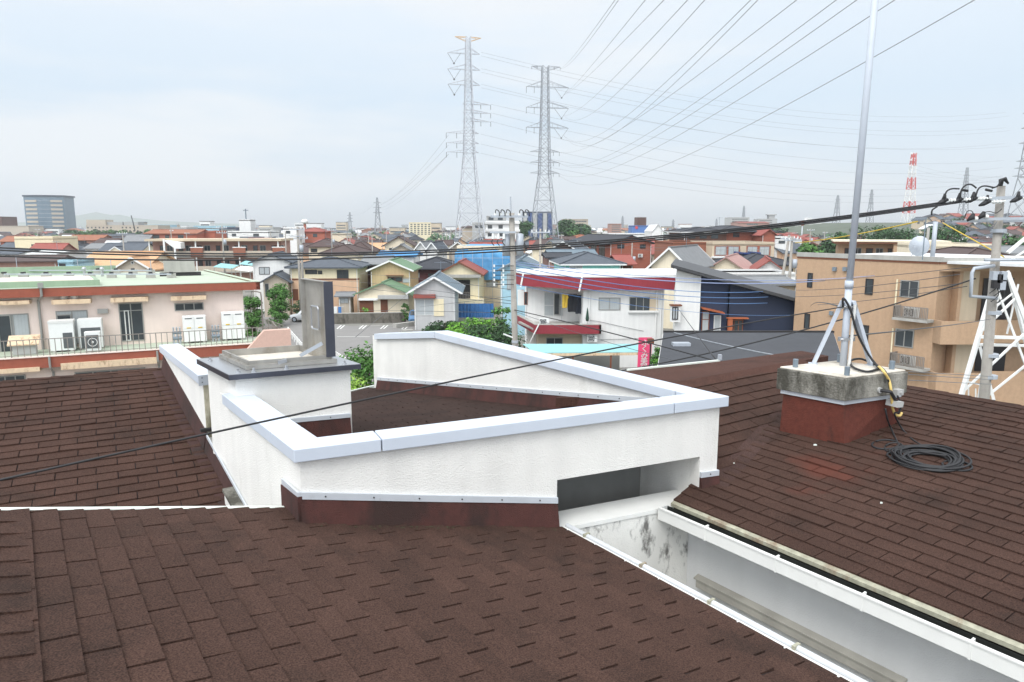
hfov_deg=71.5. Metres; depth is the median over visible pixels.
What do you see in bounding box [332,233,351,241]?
house
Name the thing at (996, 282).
utility pole
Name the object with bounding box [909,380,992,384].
service cable
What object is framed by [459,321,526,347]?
tree
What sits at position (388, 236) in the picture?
house
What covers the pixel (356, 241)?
house
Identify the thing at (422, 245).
house
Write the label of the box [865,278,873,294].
window
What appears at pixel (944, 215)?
house
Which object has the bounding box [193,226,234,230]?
works hall
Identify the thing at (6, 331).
window
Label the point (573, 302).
hanging laundry
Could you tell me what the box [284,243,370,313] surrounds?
house
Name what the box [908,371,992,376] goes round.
service cable
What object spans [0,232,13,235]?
house
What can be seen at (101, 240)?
house
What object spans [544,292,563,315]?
window
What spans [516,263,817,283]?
pale cable
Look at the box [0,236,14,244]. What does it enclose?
house
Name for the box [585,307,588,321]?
folded parasol
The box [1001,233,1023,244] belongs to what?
tree
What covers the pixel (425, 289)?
power line
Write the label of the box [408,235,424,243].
house
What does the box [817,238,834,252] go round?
tree
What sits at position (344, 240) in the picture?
house
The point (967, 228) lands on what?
house
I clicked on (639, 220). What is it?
tower block
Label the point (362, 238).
house
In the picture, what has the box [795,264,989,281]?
service cable
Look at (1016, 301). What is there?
lattice tower
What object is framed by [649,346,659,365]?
shrub
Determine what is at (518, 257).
house
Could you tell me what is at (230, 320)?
boiler cabinet
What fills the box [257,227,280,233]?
works hall
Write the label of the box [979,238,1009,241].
house
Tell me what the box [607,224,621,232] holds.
apartment building
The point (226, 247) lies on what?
window
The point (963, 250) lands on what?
house
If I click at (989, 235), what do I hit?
house
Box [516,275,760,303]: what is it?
blue cable
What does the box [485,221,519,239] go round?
apartment building
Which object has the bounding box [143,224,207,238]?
house
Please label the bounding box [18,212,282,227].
hills
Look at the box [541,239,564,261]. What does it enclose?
house
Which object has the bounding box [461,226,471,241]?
house
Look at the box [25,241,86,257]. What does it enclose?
house
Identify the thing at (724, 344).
service cable
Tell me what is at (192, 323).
boiler cabinet
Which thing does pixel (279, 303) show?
shrub
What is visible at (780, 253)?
house
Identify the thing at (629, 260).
house
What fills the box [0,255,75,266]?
house
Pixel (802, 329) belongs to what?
service cable
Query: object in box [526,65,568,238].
pylon
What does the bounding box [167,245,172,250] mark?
window
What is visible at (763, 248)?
window
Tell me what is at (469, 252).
overhead cable
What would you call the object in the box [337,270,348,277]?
window
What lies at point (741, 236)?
apartment building
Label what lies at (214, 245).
apartment block
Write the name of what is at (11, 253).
house
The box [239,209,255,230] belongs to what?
stair tower
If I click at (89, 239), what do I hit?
house
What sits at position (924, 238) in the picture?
tv antenna
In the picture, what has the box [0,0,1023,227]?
sky
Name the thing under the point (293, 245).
house
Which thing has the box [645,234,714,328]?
house
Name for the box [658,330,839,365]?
house
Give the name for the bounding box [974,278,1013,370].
balcony door
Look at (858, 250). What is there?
window
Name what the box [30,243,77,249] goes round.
house
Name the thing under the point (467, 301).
power line
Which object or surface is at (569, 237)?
house
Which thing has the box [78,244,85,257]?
house
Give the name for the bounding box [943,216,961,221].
house
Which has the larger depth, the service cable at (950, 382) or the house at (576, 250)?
the house at (576, 250)
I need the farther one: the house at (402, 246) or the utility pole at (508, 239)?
the house at (402, 246)
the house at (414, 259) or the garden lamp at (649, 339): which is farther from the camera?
the house at (414, 259)
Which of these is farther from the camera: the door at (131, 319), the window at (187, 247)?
the window at (187, 247)
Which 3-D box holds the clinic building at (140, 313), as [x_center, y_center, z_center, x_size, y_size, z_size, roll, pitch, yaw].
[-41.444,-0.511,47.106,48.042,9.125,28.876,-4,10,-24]
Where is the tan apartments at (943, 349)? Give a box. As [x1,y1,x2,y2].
[793,252,1023,405]
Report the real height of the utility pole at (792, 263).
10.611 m
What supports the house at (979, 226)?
on the hill at (829, 228)
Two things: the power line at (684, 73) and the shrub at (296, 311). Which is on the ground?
the shrub at (296, 311)
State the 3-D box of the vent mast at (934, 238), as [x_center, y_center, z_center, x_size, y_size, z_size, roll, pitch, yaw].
[25.566,-6.113,43.084,0.247,2.218,0.260,0,9,0]
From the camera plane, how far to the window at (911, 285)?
42.60 m
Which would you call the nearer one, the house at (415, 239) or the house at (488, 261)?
the house at (488, 261)
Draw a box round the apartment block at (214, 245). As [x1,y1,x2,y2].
[144,238,293,279]
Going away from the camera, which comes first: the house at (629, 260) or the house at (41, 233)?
the house at (629, 260)
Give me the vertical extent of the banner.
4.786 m
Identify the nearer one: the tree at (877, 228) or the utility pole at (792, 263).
the utility pole at (792, 263)
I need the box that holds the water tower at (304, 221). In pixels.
[301,219,307,228]
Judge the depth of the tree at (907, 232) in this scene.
187.92 m
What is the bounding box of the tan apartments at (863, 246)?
[831,228,950,253]
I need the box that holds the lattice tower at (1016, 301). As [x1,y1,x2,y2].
[959,237,1023,399]
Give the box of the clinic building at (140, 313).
[0,257,290,380]
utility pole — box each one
[116,231,126,250]
[216,226,226,272]
[289,227,304,321]
[293,237,307,277]
[327,229,335,247]
[490,197,529,346]
[531,229,549,268]
[781,235,798,274]
[784,236,801,277]
[931,177,1023,398]
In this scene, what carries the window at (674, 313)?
in the navy house at (775, 300)
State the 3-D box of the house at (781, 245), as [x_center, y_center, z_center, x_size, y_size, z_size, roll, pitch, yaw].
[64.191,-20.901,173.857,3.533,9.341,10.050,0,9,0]
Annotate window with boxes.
[0,313,30,335]
[0,315,12,351]
[0,374,25,380]
[55,310,87,343]
[56,314,71,318]
[75,367,144,373]
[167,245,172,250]
[174,302,203,310]
[185,245,191,250]
[204,245,209,250]
[205,261,210,265]
[224,245,228,250]
[259,267,269,274]
[260,245,265,250]
[305,270,316,273]
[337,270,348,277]
[340,298,348,302]
[385,275,403,281]
[402,278,408,282]
[415,299,433,314]
[486,281,497,286]
[507,273,510,289]
[518,290,524,304]
[524,292,527,304]
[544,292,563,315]
[546,338,562,343]
[554,293,559,314]
[570,266,581,268]
[599,246,604,255]
[599,298,620,309]
[629,297,649,309]
[669,304,681,321]
[672,307,678,319]
[701,311,709,329]
[713,315,720,329]
[715,246,725,254]
[728,246,738,254]
[732,320,742,329]
[747,246,756,251]
[759,246,769,254]
[804,313,809,327]
[807,273,812,287]
[856,248,861,253]
[863,325,868,339]
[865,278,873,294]
[876,248,882,252]
[894,328,914,347]
[899,280,919,297]
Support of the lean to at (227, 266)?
on the ground
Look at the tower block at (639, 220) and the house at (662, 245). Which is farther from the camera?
the tower block at (639, 220)
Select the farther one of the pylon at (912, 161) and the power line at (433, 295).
the pylon at (912, 161)
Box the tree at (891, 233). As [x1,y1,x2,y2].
[872,225,919,239]
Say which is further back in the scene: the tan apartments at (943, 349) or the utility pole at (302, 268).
the utility pole at (302, 268)
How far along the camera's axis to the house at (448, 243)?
170.22 m
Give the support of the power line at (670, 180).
attached to the pylon at (473, 132)
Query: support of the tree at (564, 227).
on the ground
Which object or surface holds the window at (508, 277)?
in the house at (506, 291)
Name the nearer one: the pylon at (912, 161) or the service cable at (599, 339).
the service cable at (599, 339)
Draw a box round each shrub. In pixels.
[243,295,264,336]
[265,283,292,320]
[267,311,283,326]
[292,300,299,313]
[350,373,369,389]
[400,303,409,321]
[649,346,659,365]
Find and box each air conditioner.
[47,319,76,352]
[77,317,104,349]
[84,331,101,352]
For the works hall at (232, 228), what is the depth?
474.41 m
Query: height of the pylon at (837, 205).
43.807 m
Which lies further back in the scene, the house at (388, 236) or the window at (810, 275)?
the house at (388, 236)
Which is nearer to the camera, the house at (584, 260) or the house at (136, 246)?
the house at (584, 260)
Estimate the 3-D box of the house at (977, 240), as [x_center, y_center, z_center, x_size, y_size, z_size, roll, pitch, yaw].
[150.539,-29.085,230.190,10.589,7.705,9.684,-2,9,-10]
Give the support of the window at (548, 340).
in the shop house at (631, 320)
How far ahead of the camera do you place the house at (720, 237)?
148.75 m
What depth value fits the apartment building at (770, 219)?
749.01 m
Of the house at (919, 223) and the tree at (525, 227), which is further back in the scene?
the house at (919, 223)
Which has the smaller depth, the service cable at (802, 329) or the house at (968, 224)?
the service cable at (802, 329)
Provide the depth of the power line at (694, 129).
280.58 m
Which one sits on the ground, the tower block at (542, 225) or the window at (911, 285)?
the tower block at (542, 225)
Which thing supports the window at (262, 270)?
in the house at (268, 275)
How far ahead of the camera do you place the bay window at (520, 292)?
62.08 m
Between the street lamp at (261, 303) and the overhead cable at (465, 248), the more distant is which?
the street lamp at (261, 303)
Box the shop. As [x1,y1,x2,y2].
[628,225,648,232]
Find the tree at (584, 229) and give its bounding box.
[568,223,591,235]
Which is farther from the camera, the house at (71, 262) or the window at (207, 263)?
the window at (207, 263)
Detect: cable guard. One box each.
[795,221,917,242]
[943,223,1003,257]
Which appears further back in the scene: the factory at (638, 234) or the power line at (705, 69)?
the factory at (638, 234)
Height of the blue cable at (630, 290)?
2.779 m
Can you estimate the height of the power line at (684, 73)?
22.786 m
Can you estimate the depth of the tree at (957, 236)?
147.95 m
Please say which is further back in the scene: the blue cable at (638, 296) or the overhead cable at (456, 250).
the blue cable at (638, 296)
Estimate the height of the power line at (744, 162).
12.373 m
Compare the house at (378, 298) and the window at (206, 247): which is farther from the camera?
the window at (206, 247)
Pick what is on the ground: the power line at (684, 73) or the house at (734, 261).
the house at (734, 261)
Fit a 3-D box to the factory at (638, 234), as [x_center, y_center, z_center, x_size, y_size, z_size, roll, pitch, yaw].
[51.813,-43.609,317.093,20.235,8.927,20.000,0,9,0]
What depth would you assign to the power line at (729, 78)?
64.44 m
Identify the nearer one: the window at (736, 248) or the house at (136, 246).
the window at (736, 248)
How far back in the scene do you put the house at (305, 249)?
166.11 m
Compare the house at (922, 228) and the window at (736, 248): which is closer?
the window at (736, 248)
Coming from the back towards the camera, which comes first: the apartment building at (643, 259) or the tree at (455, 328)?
the apartment building at (643, 259)
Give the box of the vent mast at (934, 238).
[930,222,937,256]
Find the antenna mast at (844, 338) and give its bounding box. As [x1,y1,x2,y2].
[808,0,878,366]
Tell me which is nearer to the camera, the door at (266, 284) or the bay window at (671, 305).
the bay window at (671, 305)
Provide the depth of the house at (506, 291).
76.14 m
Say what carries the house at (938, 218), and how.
on the hill at (829, 228)
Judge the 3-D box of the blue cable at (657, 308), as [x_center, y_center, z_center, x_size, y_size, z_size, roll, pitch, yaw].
[10.169,-2.244,41.466,26.154,3.479,0.024,-7,12,-39]
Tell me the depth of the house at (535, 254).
140.91 m
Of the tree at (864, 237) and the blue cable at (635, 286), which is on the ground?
the tree at (864, 237)
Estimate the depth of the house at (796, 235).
209.81 m
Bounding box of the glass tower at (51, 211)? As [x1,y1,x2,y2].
[22,195,75,229]
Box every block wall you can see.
[334,312,404,323]
[393,321,414,327]
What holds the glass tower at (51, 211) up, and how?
on the ground
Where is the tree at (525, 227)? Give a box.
[519,220,534,237]
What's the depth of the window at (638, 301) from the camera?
58.23 m
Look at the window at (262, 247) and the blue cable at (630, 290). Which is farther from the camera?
the window at (262, 247)
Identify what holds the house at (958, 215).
on the hill at (829, 228)
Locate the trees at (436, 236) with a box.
[23,229,833,240]
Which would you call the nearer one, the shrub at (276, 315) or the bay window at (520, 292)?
the bay window at (520, 292)
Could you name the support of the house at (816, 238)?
on the ground
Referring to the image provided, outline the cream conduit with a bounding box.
[878,366,902,416]
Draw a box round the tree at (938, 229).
[919,223,954,240]
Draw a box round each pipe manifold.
[172,327,181,343]
[211,325,219,341]
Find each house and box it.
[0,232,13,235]
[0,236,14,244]
[0,242,14,251]
[0,249,40,254]
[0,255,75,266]
[14,233,33,235]
[14,236,78,249]
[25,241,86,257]
[30,232,44,235]
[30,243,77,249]
[57,259,94,265]
[59,233,75,234]
[72,235,112,243]
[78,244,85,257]
[82,243,105,256]
[86,220,169,232]
[86,251,174,272]
[92,238,121,242]
[98,242,152,250]
[105,240,121,242]
[121,234,152,241]
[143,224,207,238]
[204,231,226,237]
[228,231,278,237]
[248,251,300,316]
[283,227,304,256]
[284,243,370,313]
[296,243,344,262]
[305,227,330,242]
[306,230,343,260]
[318,244,371,260]
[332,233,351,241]
[340,238,354,244]
[352,237,367,240]
[352,247,421,316]
[354,240,382,243]
[354,241,380,250]
[361,244,395,287]
[367,239,387,250]
[369,233,382,239]
[381,234,400,240]
[381,235,416,250]
[388,251,422,262]
[390,237,413,250]
[405,261,464,329]
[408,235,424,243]
[414,240,432,260]
[415,256,454,282]
[423,241,450,258]
[435,233,453,258]
[441,258,487,303]
[449,235,463,260]
[451,238,467,243]
[452,244,509,307]
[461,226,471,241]
[466,237,484,243]
[469,242,502,243]
[472,222,485,239]
[482,241,526,252]
[486,216,505,220]
[496,255,546,334]
[516,253,547,267]
[516,269,676,366]
[529,239,568,262]
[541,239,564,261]
[541,241,571,268]
[544,239,597,253]
[549,251,626,268]
[555,240,588,248]
[559,236,575,239]
[608,244,637,268]
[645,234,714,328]
[651,246,654,262]
[654,240,706,259]
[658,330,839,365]
[664,227,731,240]
[669,259,795,329]
[673,269,794,328]
[711,246,752,268]
[713,253,795,279]
[731,222,768,227]
[734,251,760,255]
[738,275,795,290]
[749,255,781,269]
[750,229,777,244]
[774,236,790,257]
[774,242,800,275]
[780,234,804,244]
[802,239,820,246]
[803,237,822,243]
[897,242,991,252]
[911,217,931,228]
[919,224,932,233]
[924,221,944,225]
[927,246,1015,255]
[929,215,943,222]
[938,214,955,216]
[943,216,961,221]
[946,213,962,217]
[957,222,972,226]
[960,226,979,232]
[961,230,984,235]
[964,213,979,216]
[967,239,987,242]
[969,224,987,228]
[970,230,989,233]
[978,245,1023,255]
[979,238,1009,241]
[983,233,1005,237]
[1006,226,1023,231]
[1007,230,1021,235]
[1009,222,1020,225]
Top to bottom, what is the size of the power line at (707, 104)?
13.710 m
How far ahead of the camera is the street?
58.58 m
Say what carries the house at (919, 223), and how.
on the hill at (829, 228)
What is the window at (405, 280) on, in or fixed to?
in the house at (378, 298)
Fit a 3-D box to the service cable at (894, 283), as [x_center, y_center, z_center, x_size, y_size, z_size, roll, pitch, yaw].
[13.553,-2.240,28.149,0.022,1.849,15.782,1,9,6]
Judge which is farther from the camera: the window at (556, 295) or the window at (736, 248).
the window at (736, 248)
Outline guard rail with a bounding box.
[287,327,302,344]
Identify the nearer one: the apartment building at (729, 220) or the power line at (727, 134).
the power line at (727, 134)
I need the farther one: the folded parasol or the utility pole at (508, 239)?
the folded parasol
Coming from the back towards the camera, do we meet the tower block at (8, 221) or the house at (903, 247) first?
the tower block at (8, 221)
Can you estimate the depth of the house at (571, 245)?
123.86 m
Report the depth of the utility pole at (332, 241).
148.28 m
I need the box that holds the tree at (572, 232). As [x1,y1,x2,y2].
[567,230,578,235]
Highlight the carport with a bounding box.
[523,344,637,369]
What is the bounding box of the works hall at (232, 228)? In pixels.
[219,227,239,233]
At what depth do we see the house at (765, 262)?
84.36 m
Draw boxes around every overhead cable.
[0,201,966,260]
[0,202,937,254]
[0,202,952,256]
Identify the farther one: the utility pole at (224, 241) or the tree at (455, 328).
the utility pole at (224, 241)
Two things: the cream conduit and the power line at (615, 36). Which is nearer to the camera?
the cream conduit
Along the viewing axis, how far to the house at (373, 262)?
101.90 m
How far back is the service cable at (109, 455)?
4.17 m
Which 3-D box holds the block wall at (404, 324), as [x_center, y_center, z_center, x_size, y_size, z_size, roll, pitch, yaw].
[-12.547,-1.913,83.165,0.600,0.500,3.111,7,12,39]
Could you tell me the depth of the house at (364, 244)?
142.51 m
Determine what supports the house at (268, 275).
on the ground
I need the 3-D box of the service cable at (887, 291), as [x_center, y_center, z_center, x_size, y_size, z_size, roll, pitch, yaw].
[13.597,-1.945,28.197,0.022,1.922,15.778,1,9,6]
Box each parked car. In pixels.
[288,310,301,321]
[408,310,414,321]
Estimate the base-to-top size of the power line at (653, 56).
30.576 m
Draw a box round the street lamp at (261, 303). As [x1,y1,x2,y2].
[245,290,263,329]
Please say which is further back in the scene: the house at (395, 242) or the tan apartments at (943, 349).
the house at (395, 242)
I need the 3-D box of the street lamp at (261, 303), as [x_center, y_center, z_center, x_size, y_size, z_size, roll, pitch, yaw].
[-22.573,-1.425,62.560,1.420,6.047,0.280,0,9,0]
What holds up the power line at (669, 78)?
attached to the pylon at (548, 122)
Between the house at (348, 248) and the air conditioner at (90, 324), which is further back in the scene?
the house at (348, 248)
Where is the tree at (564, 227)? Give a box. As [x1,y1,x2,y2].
[555,219,579,235]
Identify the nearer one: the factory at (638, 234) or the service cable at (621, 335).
the service cable at (621, 335)
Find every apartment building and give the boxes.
[0,278,1023,681]
[409,222,430,240]
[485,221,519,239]
[575,234,654,268]
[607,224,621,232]
[690,241,773,259]
[705,217,781,240]
[724,217,749,224]
[753,214,776,223]
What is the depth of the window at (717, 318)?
50.75 m
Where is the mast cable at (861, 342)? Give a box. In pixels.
[841,297,888,386]
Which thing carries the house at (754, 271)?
on the ground
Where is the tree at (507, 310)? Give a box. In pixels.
[491,306,510,340]
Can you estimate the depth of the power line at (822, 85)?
54.10 m
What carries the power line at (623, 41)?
attached to the pylon at (548, 122)
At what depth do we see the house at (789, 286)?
67.90 m
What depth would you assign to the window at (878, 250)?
94.56 m
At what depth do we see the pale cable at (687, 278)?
37.48 m
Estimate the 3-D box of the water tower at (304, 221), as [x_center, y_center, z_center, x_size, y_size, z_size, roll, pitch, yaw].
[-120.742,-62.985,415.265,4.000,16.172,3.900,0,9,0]
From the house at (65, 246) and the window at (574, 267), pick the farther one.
the house at (65, 246)
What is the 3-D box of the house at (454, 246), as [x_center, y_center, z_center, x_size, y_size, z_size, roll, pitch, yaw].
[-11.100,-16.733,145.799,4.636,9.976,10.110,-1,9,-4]
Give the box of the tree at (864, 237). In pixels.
[848,226,888,239]
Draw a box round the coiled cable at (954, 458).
[871,395,972,472]
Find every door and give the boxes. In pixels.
[118,302,144,341]
[216,245,220,250]
[253,245,257,250]
[264,283,268,296]
[292,289,298,299]
[359,300,373,312]
[380,300,387,311]
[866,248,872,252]
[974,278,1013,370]
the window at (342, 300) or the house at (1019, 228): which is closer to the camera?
the window at (342, 300)
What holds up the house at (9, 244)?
on the ground
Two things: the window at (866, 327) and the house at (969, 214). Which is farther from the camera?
the house at (969, 214)
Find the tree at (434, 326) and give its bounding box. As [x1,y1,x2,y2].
[421,320,444,330]
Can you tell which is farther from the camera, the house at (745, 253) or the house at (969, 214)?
the house at (969, 214)
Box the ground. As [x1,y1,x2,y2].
[243,276,796,369]
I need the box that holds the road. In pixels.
[243,304,369,384]
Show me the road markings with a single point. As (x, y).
(366, 325)
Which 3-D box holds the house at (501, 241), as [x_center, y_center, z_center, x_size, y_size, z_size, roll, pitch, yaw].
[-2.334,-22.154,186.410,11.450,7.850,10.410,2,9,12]
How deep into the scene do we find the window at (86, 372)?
41.92 m
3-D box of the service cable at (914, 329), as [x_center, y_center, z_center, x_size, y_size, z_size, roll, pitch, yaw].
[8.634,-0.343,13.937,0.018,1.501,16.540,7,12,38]
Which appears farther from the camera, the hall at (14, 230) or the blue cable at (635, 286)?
the hall at (14, 230)
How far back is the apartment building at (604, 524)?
5.35 m
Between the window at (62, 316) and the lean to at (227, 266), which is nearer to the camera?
the window at (62, 316)
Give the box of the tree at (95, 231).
[90,229,99,234]
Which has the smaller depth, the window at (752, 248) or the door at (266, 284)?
the door at (266, 284)
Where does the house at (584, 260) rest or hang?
on the ground
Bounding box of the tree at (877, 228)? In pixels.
[862,225,889,238]
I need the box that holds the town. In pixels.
[44,221,713,239]
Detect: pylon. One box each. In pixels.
[347,212,352,230]
[373,197,381,232]
[446,36,490,241]
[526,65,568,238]
[832,195,839,222]
[865,189,873,222]
[900,152,918,222]
[958,167,969,214]
[1006,113,1023,216]
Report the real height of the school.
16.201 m
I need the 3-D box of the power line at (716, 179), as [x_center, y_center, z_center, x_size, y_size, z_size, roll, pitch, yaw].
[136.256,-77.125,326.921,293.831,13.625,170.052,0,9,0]
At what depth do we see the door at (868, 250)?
95.03 m
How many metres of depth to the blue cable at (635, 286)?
38.98 m
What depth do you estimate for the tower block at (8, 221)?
639.45 m
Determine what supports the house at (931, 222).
on the hill at (829, 228)
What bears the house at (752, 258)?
on the ground
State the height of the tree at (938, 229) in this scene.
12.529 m
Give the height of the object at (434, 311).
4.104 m
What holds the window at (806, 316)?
in the tan apartments at (943, 349)
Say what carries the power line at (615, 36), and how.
attached to the pylon at (548, 122)
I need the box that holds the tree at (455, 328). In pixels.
[444,316,496,334]
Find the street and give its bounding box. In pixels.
[621,367,635,371]
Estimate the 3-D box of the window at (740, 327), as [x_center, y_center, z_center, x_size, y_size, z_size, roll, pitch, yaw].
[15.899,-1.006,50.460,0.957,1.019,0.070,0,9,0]
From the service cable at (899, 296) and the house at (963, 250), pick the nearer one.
the service cable at (899, 296)
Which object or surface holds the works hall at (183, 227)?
on the ground
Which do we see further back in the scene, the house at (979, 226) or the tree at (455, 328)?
the house at (979, 226)
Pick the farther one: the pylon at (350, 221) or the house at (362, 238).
the pylon at (350, 221)
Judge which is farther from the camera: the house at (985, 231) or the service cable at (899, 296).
the house at (985, 231)
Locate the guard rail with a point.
(296, 339)
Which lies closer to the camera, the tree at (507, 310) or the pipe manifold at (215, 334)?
the pipe manifold at (215, 334)
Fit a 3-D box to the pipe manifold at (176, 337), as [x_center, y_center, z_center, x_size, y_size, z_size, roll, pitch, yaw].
[-20.954,-0.362,44.478,0.520,1.092,0.321,-4,10,-24]
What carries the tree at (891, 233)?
on the ground
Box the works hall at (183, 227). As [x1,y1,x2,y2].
[170,227,197,228]
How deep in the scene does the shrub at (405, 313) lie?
86.39 m
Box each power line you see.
[313,278,509,300]
[333,285,510,303]
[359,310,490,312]
[370,274,510,289]
[422,296,510,306]
[481,153,985,202]
[482,52,1004,116]
[482,72,1009,135]
[482,84,1003,148]
[482,134,986,189]
[482,144,962,195]
[484,88,1005,149]
[489,70,996,130]
[491,58,1005,121]
[491,121,991,183]
[493,113,1002,173]
[496,105,1002,163]
[560,0,835,165]
[561,0,796,152]
[564,0,644,94]
[564,0,894,176]
[565,0,687,115]
[565,0,973,184]
[566,0,663,93]
[567,0,704,119]
[567,0,750,141]
[567,0,856,167]
[570,0,757,145]
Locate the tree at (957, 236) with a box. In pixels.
[929,224,969,242]
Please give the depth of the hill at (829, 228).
483.28 m
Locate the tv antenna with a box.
[922,217,926,259]
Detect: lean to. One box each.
[214,263,238,273]
[235,266,252,296]
[240,261,252,276]
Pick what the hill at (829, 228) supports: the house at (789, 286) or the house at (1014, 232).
the house at (1014, 232)
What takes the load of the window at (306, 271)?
in the house at (347, 271)
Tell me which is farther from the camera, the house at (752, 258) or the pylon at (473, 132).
the pylon at (473, 132)
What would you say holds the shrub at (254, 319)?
on the ground
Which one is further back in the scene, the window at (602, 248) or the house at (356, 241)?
the house at (356, 241)
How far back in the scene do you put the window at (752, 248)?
108.26 m
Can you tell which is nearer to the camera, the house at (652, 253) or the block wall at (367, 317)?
the block wall at (367, 317)
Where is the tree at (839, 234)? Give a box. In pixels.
[823,231,849,251]
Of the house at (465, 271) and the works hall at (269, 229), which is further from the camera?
the works hall at (269, 229)
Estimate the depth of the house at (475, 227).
271.76 m
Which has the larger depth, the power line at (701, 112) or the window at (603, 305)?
the power line at (701, 112)
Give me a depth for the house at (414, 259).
118.04 m
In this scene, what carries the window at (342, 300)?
in the garden shed
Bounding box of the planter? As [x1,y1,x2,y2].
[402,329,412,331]
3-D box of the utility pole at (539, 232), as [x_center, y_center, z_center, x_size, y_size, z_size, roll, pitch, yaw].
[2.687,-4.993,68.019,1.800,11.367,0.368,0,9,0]
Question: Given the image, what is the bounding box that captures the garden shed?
[334,291,356,312]
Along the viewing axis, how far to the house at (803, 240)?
222.41 m
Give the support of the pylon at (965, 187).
on the town
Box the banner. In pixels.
[637,336,652,366]
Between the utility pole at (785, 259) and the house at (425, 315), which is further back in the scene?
the house at (425, 315)
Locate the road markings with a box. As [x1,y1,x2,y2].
[337,325,406,328]
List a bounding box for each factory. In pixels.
[603,233,643,236]
[644,224,663,238]
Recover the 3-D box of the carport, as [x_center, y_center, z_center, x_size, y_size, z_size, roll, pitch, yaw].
[5.103,1.798,52.057,8.630,3.000,3.450,0,9,0]
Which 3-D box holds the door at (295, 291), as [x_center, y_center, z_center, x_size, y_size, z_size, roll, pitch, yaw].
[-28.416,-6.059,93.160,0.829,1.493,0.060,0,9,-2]
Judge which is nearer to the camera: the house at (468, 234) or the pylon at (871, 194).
the house at (468, 234)
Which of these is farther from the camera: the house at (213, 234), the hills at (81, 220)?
the hills at (81, 220)
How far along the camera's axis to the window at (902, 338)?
43.08 m
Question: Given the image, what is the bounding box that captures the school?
[562,219,587,225]
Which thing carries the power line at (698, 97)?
attached to the pylon at (473, 132)
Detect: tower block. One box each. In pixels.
[0,217,17,225]
[522,212,552,238]
[634,217,645,224]
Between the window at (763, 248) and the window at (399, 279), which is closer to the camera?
the window at (399, 279)
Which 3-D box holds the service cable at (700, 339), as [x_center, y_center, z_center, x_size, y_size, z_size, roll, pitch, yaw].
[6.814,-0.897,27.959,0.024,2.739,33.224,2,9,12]
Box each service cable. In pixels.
[0,307,841,480]
[515,310,712,359]
[518,312,683,362]
[619,278,975,370]
[674,332,771,354]
[677,307,716,359]
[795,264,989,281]
[801,283,961,296]
[818,286,966,304]
[819,274,959,289]
[849,319,988,336]
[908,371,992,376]
[908,374,992,379]
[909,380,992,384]
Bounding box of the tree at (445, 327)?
[437,320,457,330]
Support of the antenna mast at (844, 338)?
on the apartment building at (604, 524)
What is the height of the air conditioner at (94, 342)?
1.193 m
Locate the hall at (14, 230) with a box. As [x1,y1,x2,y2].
[0,226,43,234]
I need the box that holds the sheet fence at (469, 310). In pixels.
[459,302,493,317]
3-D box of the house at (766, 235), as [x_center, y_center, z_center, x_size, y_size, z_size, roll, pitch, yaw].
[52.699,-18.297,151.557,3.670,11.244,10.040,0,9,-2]
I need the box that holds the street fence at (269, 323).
[244,311,283,328]
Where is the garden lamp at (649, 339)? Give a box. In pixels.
[647,338,653,366]
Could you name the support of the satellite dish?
on the tan apartments at (943, 349)
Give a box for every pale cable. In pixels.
[516,261,874,280]
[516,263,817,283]
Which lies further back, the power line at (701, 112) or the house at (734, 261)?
the power line at (701, 112)
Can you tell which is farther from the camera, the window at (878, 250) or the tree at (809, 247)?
the tree at (809, 247)
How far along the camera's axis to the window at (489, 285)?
101.71 m
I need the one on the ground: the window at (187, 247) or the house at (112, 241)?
the house at (112, 241)
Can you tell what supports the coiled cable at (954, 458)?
on the apartment building at (604, 524)
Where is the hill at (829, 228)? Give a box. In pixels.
[781,223,918,238]
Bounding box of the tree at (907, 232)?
[898,228,921,239]
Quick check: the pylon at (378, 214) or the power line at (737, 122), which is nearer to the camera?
the power line at (737, 122)
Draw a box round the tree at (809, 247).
[795,242,825,252]
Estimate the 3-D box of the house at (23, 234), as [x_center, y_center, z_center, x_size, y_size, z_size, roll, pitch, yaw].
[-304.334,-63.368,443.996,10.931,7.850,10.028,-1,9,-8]
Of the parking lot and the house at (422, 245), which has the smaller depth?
the parking lot
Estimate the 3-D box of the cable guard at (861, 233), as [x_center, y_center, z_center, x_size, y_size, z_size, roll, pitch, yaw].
[15.195,-4.888,32.637,0.048,1.105,14.051,1,9,5]
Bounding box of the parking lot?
[357,326,495,383]
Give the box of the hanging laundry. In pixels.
[561,293,581,319]
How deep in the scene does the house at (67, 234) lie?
433.79 m
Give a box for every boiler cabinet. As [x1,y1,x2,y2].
[182,314,206,343]
[221,311,244,340]
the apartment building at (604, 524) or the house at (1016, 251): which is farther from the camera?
the house at (1016, 251)
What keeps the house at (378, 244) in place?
on the ground
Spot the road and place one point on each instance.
(346, 337)
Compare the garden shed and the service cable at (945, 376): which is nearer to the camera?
the service cable at (945, 376)
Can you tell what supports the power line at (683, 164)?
attached to the pylon at (473, 132)
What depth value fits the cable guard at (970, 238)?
23.26 m
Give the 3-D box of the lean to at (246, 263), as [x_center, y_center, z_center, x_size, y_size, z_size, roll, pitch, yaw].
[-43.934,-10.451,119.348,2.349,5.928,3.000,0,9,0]
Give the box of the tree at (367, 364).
[339,340,373,386]
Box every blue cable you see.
[516,266,762,292]
[516,270,762,297]
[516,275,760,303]
[519,285,780,315]
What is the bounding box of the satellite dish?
[909,236,929,255]
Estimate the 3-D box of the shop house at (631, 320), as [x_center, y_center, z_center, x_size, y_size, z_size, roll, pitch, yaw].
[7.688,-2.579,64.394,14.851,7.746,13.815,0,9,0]
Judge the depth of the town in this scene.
654.41 m

